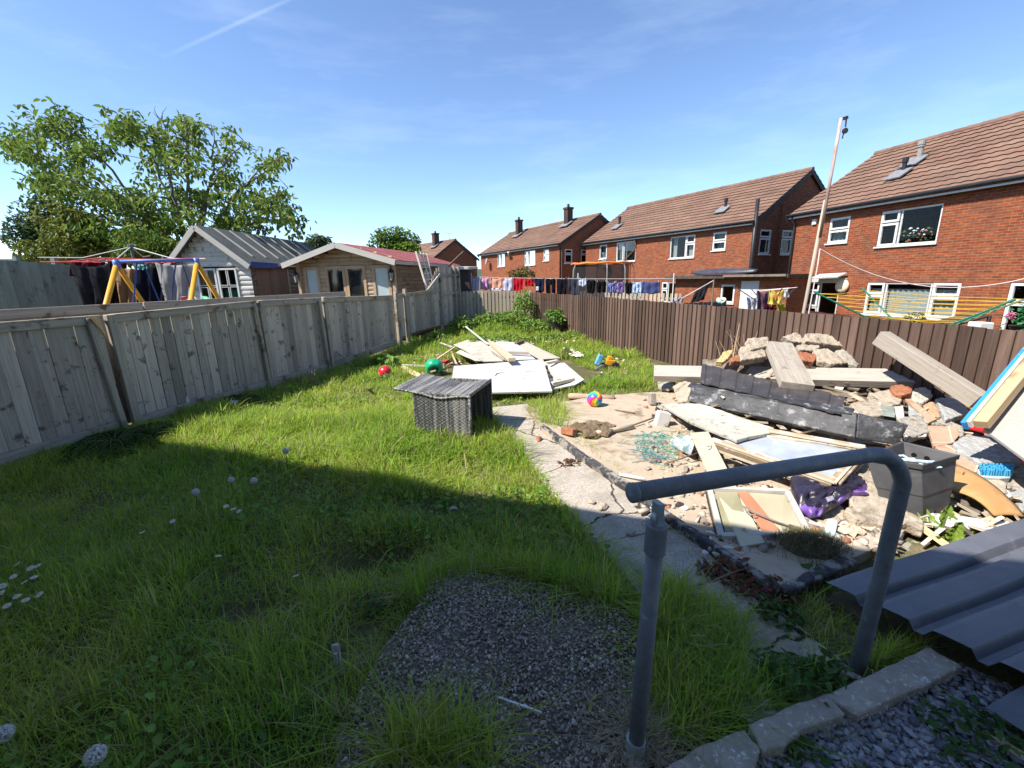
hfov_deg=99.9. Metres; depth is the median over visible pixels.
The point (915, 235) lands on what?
window flowers
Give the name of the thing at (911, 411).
glass piece
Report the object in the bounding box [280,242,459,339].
summerhouse
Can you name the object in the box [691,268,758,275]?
canoe
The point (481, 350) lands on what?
white sheet
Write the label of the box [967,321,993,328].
storage box
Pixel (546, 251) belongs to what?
window
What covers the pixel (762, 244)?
window
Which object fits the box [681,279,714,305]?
washing line
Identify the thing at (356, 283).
door
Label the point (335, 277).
door
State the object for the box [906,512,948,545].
wood strip
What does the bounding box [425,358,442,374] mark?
play ball
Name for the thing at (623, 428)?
stick
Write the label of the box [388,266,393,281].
wall lantern
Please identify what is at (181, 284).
garment
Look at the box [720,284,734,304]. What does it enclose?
window
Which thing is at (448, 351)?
lath
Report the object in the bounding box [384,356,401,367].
dock plant
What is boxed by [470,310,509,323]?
bramble
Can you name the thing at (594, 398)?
rainbow ball
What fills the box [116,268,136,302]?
garment
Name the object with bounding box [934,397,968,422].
broken stone
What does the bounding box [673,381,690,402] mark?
broken stone
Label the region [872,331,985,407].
timber beam
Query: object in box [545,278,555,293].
garment
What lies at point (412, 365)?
lath
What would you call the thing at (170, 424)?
fern
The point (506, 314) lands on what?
bramble
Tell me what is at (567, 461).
weed
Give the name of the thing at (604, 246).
window
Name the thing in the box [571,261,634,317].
trampoline
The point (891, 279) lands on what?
washing rope
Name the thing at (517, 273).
shrub
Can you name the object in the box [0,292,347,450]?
wooden fence
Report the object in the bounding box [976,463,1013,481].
scrubbing brush
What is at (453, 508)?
rock
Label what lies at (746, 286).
door
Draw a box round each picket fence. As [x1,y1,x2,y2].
[605,292,681,302]
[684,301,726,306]
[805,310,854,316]
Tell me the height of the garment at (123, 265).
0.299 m
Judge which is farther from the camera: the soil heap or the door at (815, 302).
the door at (815, 302)
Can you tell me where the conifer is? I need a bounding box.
[0,191,62,263]
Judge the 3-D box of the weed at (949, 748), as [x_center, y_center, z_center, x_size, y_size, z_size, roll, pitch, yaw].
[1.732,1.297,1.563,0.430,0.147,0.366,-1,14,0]
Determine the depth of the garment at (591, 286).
15.92 m
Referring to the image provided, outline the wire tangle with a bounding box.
[616,437,673,467]
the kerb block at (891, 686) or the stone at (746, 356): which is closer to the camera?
the kerb block at (891, 686)
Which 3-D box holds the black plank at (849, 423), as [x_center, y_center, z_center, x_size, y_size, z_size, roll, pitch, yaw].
[2.819,0.287,4.547,0.270,0.271,2.012,-14,19,-42]
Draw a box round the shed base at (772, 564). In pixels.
[527,390,906,596]
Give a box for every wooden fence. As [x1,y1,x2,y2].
[0,256,82,309]
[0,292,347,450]
[0,292,401,467]
[394,265,461,345]
[461,290,530,324]
[530,292,1023,434]
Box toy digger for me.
[594,354,619,371]
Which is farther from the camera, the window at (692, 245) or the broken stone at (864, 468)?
the window at (692, 245)
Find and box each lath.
[398,364,424,366]
[436,346,456,364]
[465,326,488,344]
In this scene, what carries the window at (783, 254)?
in the brick house at (744, 224)
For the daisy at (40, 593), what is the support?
on the ground at (954, 651)
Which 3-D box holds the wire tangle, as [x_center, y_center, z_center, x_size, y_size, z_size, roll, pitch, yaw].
[1.292,0.627,4.137,0.537,0.044,0.621,7,16,29]
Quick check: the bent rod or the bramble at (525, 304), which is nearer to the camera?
the bent rod
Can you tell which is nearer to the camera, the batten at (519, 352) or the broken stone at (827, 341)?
the broken stone at (827, 341)
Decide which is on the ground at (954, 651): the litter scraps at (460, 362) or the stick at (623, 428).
the litter scraps at (460, 362)
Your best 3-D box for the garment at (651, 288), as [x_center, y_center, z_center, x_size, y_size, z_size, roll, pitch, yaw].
[5.025,-3.501,15.577,0.654,0.495,0.065,2,14,11]
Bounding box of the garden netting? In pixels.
[620,430,688,466]
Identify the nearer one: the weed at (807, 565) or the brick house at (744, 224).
the weed at (807, 565)
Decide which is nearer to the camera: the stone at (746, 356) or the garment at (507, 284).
the stone at (746, 356)
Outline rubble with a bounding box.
[701,358,1023,464]
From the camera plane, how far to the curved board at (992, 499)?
3.08 m
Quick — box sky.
[0,0,1023,268]
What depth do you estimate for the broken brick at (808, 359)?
5.56 m
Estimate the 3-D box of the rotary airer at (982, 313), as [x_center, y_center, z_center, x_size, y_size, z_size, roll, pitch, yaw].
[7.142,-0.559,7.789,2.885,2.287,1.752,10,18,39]
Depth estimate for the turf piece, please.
9.28 m
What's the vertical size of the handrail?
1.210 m
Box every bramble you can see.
[421,330,450,342]
[447,315,473,329]
[464,333,529,341]
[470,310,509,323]
[491,308,533,325]
[511,289,536,315]
[514,318,550,333]
[527,333,566,343]
[561,329,584,341]
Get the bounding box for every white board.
[492,340,535,360]
[837,521,848,525]
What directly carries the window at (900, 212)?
in the brick house at (960, 191)
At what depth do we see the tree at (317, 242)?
37.72 m
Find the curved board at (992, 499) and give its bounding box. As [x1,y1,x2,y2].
[952,464,1023,517]
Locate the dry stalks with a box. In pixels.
[716,324,757,358]
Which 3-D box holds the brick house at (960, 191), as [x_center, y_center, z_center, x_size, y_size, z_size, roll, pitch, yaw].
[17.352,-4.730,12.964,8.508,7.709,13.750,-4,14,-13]
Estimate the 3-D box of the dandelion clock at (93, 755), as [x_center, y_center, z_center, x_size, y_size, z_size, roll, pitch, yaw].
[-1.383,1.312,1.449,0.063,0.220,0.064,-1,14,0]
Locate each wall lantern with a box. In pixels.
[292,270,298,283]
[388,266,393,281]
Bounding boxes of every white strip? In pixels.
[894,406,903,419]
[904,434,926,440]
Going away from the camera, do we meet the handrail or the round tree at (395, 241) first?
the handrail
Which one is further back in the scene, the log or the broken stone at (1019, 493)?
the log
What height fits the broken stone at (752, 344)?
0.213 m
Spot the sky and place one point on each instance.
(465, 119)
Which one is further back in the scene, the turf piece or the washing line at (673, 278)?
the washing line at (673, 278)
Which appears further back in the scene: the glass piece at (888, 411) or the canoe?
the canoe
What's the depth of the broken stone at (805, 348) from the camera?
5.75 m
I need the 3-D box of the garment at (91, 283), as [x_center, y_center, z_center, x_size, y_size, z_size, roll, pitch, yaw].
[-9.094,-2.102,9.380,0.807,1.071,0.154,-3,14,-9]
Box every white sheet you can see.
[454,340,505,361]
[456,350,480,360]
[804,516,821,527]
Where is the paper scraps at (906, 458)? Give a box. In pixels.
[899,454,942,468]
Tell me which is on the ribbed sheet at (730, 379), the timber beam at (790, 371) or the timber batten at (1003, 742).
the timber beam at (790, 371)
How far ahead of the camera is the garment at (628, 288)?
15.71 m
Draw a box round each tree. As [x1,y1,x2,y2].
[0,96,317,263]
[304,233,332,248]
[366,225,421,252]
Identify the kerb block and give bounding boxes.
[666,730,759,767]
[748,694,844,758]
[826,647,960,722]
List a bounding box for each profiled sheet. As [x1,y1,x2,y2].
[826,519,1023,672]
[985,685,1023,731]
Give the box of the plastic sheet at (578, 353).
[563,347,583,356]
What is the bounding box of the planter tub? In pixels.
[868,441,959,515]
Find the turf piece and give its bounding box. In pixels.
[558,348,571,357]
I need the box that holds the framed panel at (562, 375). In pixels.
[544,359,583,389]
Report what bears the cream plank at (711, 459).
on the shed base at (772, 564)
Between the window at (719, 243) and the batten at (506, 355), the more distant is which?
the window at (719, 243)
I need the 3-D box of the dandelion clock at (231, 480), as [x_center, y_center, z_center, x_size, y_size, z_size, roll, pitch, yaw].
[-2.216,0.843,3.419,0.050,0.226,0.051,-1,14,0]
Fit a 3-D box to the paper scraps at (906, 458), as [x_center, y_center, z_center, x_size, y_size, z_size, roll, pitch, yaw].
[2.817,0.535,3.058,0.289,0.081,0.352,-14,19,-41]
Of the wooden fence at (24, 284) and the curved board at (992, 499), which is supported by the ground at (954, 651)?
the wooden fence at (24, 284)
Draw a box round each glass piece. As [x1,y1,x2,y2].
[878,406,894,417]
[908,405,926,423]
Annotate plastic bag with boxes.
[670,434,694,454]
[716,297,725,302]
[790,472,868,518]
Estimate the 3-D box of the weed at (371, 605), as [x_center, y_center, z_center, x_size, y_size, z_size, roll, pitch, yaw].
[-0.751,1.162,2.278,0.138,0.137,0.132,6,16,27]
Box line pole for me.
[802,116,848,313]
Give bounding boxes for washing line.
[471,273,675,301]
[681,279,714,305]
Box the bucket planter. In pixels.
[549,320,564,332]
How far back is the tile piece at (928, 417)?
4.50 m
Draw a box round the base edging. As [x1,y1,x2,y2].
[540,424,856,602]
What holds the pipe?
on the shed base at (772, 564)
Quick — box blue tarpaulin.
[249,261,278,267]
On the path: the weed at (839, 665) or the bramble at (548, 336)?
the weed at (839, 665)
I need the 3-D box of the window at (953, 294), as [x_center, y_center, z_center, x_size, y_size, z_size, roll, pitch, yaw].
[13.270,-2.804,14.376,0.305,1.152,2.883,-4,14,-13]
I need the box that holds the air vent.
[812,219,817,224]
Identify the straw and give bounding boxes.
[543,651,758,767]
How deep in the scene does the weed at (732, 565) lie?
2.44 m
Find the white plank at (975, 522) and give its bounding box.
[926,513,1008,530]
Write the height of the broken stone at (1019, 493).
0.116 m
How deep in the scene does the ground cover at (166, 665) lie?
3.00 m
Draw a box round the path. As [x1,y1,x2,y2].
[493,404,953,767]
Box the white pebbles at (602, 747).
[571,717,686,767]
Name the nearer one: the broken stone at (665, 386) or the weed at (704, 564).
the weed at (704, 564)
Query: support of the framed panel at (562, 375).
on the ground at (954, 651)
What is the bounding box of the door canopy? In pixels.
[812,273,847,281]
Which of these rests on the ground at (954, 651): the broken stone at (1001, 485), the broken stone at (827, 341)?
the broken stone at (1001, 485)
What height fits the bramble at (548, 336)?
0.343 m
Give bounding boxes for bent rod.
[742,505,798,528]
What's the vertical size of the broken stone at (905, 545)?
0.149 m
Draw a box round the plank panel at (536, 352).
[513,341,560,359]
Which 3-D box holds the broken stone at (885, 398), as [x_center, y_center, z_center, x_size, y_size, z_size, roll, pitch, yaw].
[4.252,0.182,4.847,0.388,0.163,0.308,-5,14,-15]
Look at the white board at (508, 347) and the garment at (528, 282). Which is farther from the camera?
the garment at (528, 282)
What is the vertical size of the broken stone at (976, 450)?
0.187 m
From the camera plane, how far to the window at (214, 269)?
13.60 m
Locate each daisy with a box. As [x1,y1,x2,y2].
[0,582,8,601]
[2,602,11,618]
[9,574,18,590]
[12,593,22,611]
[20,597,32,620]
[36,591,46,614]
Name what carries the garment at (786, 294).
hanging from the rotary airer at (766, 290)
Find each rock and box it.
[449,506,457,510]
[585,499,595,504]
[599,501,607,509]
[625,528,635,535]
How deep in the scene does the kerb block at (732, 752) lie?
1.50 m
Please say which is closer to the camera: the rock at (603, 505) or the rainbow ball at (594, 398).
the rock at (603, 505)
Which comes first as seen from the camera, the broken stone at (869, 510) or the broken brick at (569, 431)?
the broken stone at (869, 510)
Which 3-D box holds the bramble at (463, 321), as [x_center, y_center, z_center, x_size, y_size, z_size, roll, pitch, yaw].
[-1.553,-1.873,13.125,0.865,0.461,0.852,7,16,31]
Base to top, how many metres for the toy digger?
0.324 m
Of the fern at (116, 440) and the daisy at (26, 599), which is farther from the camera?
the fern at (116, 440)
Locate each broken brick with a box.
[561,426,577,435]
[648,393,655,404]
[797,351,815,366]
[889,385,912,399]
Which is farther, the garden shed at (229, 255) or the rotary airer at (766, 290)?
the garden shed at (229, 255)
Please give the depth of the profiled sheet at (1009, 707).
1.62 m
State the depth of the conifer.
15.96 m
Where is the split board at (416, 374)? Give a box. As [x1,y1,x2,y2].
[401,366,420,376]
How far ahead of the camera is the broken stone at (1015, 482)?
3.34 m
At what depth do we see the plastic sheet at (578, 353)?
9.15 m
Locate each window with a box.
[197,268,220,298]
[216,268,240,297]
[303,267,321,293]
[371,265,395,335]
[498,253,504,266]
[525,250,534,265]
[542,249,548,261]
[564,249,571,263]
[598,245,606,259]
[616,241,635,261]
[661,282,674,301]
[668,234,695,259]
[710,231,726,251]
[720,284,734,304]
[758,229,771,254]
[779,230,792,255]
[824,216,850,244]
[861,282,961,319]
[873,203,943,248]
[1001,282,1023,328]
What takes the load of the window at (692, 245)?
in the brick house at (744, 224)
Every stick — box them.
[497,696,541,713]
[596,424,634,433]
[633,417,654,425]
[665,452,698,463]
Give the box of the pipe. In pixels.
[619,473,645,480]
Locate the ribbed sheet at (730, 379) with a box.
[700,364,844,413]
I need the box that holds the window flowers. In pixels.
[894,227,932,241]
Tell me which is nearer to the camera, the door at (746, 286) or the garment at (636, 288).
the garment at (636, 288)
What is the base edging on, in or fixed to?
on the ground at (954, 651)
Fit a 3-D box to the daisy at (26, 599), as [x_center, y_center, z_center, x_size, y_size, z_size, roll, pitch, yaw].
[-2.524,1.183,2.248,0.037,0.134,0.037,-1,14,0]
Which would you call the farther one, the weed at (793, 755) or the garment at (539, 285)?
the garment at (539, 285)
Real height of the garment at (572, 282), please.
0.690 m
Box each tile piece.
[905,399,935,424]
[927,426,958,448]
[935,445,977,471]
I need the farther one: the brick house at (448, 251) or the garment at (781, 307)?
the brick house at (448, 251)
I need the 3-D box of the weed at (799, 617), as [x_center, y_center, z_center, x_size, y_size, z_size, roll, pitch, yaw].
[1.331,1.149,2.165,0.272,0.134,0.217,4,15,21]
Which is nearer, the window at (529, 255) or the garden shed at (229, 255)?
the garden shed at (229, 255)
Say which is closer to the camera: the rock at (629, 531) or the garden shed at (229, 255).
the rock at (629, 531)
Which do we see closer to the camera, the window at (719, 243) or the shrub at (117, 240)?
the shrub at (117, 240)
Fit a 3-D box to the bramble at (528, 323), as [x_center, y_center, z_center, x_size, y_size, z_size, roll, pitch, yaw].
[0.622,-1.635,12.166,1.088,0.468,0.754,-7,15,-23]
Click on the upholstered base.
(996, 412)
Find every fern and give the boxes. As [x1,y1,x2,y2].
[59,427,163,464]
[123,421,183,445]
[217,394,264,405]
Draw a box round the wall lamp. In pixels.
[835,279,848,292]
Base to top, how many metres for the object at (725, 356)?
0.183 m
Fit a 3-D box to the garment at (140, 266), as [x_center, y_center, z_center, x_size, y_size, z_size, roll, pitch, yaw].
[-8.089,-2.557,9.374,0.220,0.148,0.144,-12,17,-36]
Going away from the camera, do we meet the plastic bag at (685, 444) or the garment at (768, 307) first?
the plastic bag at (685, 444)
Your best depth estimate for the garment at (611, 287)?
15.81 m
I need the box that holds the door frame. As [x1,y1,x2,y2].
[710,428,866,486]
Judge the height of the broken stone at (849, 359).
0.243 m
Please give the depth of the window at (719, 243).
21.75 m
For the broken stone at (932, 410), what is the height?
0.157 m
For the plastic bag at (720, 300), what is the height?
0.186 m
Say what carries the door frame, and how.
on the shed base at (772, 564)
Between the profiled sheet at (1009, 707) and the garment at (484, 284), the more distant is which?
the garment at (484, 284)
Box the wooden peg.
[331,643,343,675]
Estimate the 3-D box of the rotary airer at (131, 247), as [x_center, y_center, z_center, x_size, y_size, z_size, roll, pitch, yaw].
[-8.501,-1.735,9.601,3.452,2.745,2.038,8,17,34]
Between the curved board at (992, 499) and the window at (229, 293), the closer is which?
the curved board at (992, 499)
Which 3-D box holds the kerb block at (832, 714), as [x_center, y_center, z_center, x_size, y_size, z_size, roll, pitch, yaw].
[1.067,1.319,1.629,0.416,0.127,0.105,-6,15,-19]
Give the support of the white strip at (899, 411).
on the broken stone at (916, 427)
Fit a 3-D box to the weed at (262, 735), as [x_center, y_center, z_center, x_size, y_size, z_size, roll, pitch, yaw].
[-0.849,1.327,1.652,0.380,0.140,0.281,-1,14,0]
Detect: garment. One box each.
[68,262,111,304]
[69,260,104,275]
[108,262,126,270]
[111,282,119,303]
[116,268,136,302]
[135,263,146,269]
[136,267,164,301]
[155,263,193,300]
[471,276,478,290]
[480,277,488,289]
[490,277,501,291]
[503,277,512,291]
[513,277,522,292]
[524,278,533,286]
[535,277,544,292]
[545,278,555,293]
[557,277,566,294]
[568,277,577,294]
[579,277,586,286]
[587,279,595,293]
[597,280,606,292]
[607,281,614,292]
[615,281,623,293]
[625,281,631,294]
[633,281,641,293]
[642,280,659,293]
[671,296,682,302]
[691,283,709,302]
[746,297,756,309]
[756,290,770,308]
[766,303,776,309]
[768,290,783,304]
[777,303,785,310]
[784,289,788,297]
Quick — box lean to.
[444,251,477,325]
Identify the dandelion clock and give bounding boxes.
[0,724,15,759]
[82,743,107,767]
[191,488,199,504]
[227,477,234,492]
[250,477,257,502]
[282,448,288,470]
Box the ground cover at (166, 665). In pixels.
[0,327,640,767]
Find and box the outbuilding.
[665,274,813,312]
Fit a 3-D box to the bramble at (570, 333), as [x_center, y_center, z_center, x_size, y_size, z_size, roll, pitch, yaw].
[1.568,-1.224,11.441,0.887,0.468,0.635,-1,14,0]
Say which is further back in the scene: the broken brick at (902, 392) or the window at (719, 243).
the window at (719, 243)
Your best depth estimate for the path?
2.90 m
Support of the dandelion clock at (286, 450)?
on the ground at (954, 651)
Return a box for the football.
[378,366,390,376]
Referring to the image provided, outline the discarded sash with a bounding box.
[706,487,808,540]
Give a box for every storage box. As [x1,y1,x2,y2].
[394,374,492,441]
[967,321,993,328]
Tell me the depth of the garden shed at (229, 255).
13.75 m
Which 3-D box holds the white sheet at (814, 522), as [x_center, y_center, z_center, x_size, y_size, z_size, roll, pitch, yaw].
[2.010,0.955,2.856,0.107,0.046,0.226,4,15,20]
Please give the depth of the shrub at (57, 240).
15.20 m
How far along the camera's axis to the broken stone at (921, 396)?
4.80 m
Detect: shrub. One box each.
[7,202,117,264]
[76,222,180,268]
[506,265,534,279]
[544,307,566,324]
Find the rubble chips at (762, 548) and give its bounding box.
[638,367,971,557]
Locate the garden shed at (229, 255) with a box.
[164,225,314,298]
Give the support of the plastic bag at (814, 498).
on the splintered wood
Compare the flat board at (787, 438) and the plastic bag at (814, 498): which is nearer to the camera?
the plastic bag at (814, 498)
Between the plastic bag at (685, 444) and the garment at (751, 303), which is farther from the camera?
the garment at (751, 303)
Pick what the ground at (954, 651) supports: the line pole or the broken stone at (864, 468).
the line pole
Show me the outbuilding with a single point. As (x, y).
(746, 284)
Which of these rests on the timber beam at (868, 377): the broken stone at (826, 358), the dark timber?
the broken stone at (826, 358)
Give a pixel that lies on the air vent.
(814, 221)
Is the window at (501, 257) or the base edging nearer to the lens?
the base edging
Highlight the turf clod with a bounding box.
[762,524,869,572]
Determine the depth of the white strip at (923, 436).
4.02 m
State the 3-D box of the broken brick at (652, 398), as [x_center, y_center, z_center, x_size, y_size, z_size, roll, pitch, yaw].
[1.836,0.197,5.628,0.079,0.168,0.129,-1,14,0]
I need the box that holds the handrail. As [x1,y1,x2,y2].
[625,447,911,767]
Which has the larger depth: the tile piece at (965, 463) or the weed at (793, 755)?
the tile piece at (965, 463)
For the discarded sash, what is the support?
on the shed base at (772, 564)
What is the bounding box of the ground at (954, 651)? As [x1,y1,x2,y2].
[0,281,1023,767]
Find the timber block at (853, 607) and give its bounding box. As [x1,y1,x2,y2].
[829,592,862,624]
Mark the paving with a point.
(565, 722)
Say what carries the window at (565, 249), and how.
in the brick house at (553, 250)
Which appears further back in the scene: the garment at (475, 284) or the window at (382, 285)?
the garment at (475, 284)
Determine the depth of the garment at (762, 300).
11.39 m
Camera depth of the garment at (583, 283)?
15.94 m
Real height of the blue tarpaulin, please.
0.203 m
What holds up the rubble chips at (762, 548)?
on the rubble
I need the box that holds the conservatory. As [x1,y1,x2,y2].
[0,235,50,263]
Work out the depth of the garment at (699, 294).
13.14 m
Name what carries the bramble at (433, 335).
on the ground at (954, 651)
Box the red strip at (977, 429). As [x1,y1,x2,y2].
[968,426,1023,463]
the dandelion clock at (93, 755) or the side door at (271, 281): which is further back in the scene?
the side door at (271, 281)
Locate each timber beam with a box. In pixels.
[653,365,915,387]
[765,341,814,390]
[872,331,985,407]
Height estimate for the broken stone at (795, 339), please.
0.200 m
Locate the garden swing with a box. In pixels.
[103,258,220,304]
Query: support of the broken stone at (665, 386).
on the shed base at (772, 564)
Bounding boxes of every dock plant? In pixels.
[371,353,398,365]
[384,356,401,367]
[917,505,981,545]
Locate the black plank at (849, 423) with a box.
[687,382,907,444]
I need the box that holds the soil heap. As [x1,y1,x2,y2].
[568,420,615,438]
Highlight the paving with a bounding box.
[333,571,646,767]
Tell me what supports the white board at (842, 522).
on the ground at (954, 651)
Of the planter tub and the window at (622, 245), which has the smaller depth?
the planter tub
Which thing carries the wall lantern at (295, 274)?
attached to the summerhouse
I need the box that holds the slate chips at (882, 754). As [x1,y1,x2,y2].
[756,662,1023,767]
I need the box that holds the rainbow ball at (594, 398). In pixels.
[587,391,601,406]
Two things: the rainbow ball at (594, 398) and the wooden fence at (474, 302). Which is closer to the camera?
the rainbow ball at (594, 398)
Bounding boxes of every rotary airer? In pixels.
[39,244,206,267]
[734,286,797,306]
[814,288,1023,324]
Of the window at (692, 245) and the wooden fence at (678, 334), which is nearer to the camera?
the wooden fence at (678, 334)
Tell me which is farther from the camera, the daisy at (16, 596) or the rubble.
the rubble
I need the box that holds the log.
[568,393,614,398]
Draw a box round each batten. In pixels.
[489,342,515,361]
[507,351,528,354]
[991,732,1023,765]
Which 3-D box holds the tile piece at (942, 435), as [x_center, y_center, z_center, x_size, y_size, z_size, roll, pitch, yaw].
[4.021,0.489,4.015,0.228,0.084,0.642,10,18,39]
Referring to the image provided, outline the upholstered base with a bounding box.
[960,347,1023,460]
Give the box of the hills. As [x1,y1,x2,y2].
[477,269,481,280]
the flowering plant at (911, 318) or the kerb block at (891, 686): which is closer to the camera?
the kerb block at (891, 686)
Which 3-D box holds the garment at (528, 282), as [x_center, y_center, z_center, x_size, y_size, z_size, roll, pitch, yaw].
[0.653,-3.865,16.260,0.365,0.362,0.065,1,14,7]
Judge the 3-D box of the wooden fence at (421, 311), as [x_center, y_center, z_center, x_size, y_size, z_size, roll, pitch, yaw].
[-2.332,-2.355,12.623,0.104,2.261,4.012,3,14,16]
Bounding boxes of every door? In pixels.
[255,268,288,295]
[324,266,347,295]
[344,265,367,295]
[452,359,551,393]
[739,281,758,308]
[807,282,838,312]
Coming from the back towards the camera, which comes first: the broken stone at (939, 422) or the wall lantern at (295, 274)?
the wall lantern at (295, 274)
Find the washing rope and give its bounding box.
[808,249,1022,313]
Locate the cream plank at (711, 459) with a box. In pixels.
[690,431,764,547]
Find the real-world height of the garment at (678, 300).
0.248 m
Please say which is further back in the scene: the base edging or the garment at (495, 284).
the garment at (495, 284)
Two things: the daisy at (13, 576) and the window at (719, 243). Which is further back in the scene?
the window at (719, 243)
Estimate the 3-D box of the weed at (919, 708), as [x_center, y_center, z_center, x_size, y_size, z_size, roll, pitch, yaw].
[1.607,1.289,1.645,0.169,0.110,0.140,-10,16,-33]
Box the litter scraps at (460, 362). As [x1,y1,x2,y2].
[414,332,638,383]
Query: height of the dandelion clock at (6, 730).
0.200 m
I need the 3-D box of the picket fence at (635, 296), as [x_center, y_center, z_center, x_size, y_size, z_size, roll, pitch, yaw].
[4.839,-3.048,18.092,4.390,1.710,0.083,8,17,34]
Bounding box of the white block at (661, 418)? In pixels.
[653,410,670,425]
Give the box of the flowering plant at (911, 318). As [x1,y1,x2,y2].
[901,311,926,322]
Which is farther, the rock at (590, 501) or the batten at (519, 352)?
the batten at (519, 352)
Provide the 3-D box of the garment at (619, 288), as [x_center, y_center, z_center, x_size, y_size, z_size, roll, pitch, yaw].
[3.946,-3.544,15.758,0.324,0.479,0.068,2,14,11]
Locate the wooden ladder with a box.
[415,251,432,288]
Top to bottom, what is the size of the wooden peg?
0.157 m
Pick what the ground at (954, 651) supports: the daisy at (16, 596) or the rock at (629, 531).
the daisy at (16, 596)
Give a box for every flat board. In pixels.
[661,403,773,442]
[766,435,817,443]
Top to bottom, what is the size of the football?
0.230 m
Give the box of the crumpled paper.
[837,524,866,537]
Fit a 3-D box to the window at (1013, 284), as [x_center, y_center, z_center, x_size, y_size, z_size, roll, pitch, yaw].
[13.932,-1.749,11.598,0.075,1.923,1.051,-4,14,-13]
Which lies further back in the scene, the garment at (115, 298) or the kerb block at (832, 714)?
the garment at (115, 298)
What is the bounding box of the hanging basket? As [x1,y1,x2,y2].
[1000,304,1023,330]
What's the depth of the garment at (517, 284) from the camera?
16.35 m
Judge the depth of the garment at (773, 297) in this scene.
11.07 m
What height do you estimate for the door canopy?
0.349 m
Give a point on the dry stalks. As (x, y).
(735, 346)
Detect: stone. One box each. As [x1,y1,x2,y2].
[657,382,675,390]
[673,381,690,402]
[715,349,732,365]
[729,346,765,365]
[744,337,768,350]
[781,332,801,346]
[795,344,819,353]
[801,333,842,351]
[811,348,847,367]
[818,505,845,525]
[834,349,857,367]
[843,472,923,536]
[849,399,884,418]
[858,463,870,474]
[867,390,902,405]
[897,413,929,442]
[899,540,918,550]
[909,387,932,407]
[923,402,939,419]
[928,418,963,441]
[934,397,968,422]
[952,436,1020,472]
[987,479,1007,494]
[1006,467,1023,492]
[1011,489,1023,518]
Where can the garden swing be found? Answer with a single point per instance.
(117, 267)
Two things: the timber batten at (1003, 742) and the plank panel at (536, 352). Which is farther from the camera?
the plank panel at (536, 352)
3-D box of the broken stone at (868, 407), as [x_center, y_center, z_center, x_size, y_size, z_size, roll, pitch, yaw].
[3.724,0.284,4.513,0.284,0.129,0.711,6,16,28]
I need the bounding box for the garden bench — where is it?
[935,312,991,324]
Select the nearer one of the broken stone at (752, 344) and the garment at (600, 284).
the broken stone at (752, 344)
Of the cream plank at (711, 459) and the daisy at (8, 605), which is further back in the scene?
the cream plank at (711, 459)
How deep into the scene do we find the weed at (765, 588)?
2.29 m
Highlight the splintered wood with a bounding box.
[689,367,1023,545]
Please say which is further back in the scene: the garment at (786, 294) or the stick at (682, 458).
the garment at (786, 294)
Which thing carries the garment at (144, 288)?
hanging from the rotary airer at (131, 247)
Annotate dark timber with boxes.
[677,417,711,433]
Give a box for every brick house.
[417,231,479,292]
[477,204,609,299]
[581,167,825,301]
[786,110,1023,329]
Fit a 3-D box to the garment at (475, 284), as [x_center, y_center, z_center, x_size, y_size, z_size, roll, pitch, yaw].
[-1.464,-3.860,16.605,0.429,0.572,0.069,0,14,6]
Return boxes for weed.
[237,697,344,767]
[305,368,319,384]
[354,590,385,618]
[557,457,579,467]
[695,558,727,585]
[702,555,763,595]
[730,574,798,611]
[748,591,808,634]
[751,647,842,707]
[773,735,832,767]
[800,560,830,587]
[806,645,857,691]
[910,698,955,735]
[926,694,1023,767]
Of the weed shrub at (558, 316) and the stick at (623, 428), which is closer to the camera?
the stick at (623, 428)
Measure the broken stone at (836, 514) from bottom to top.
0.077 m

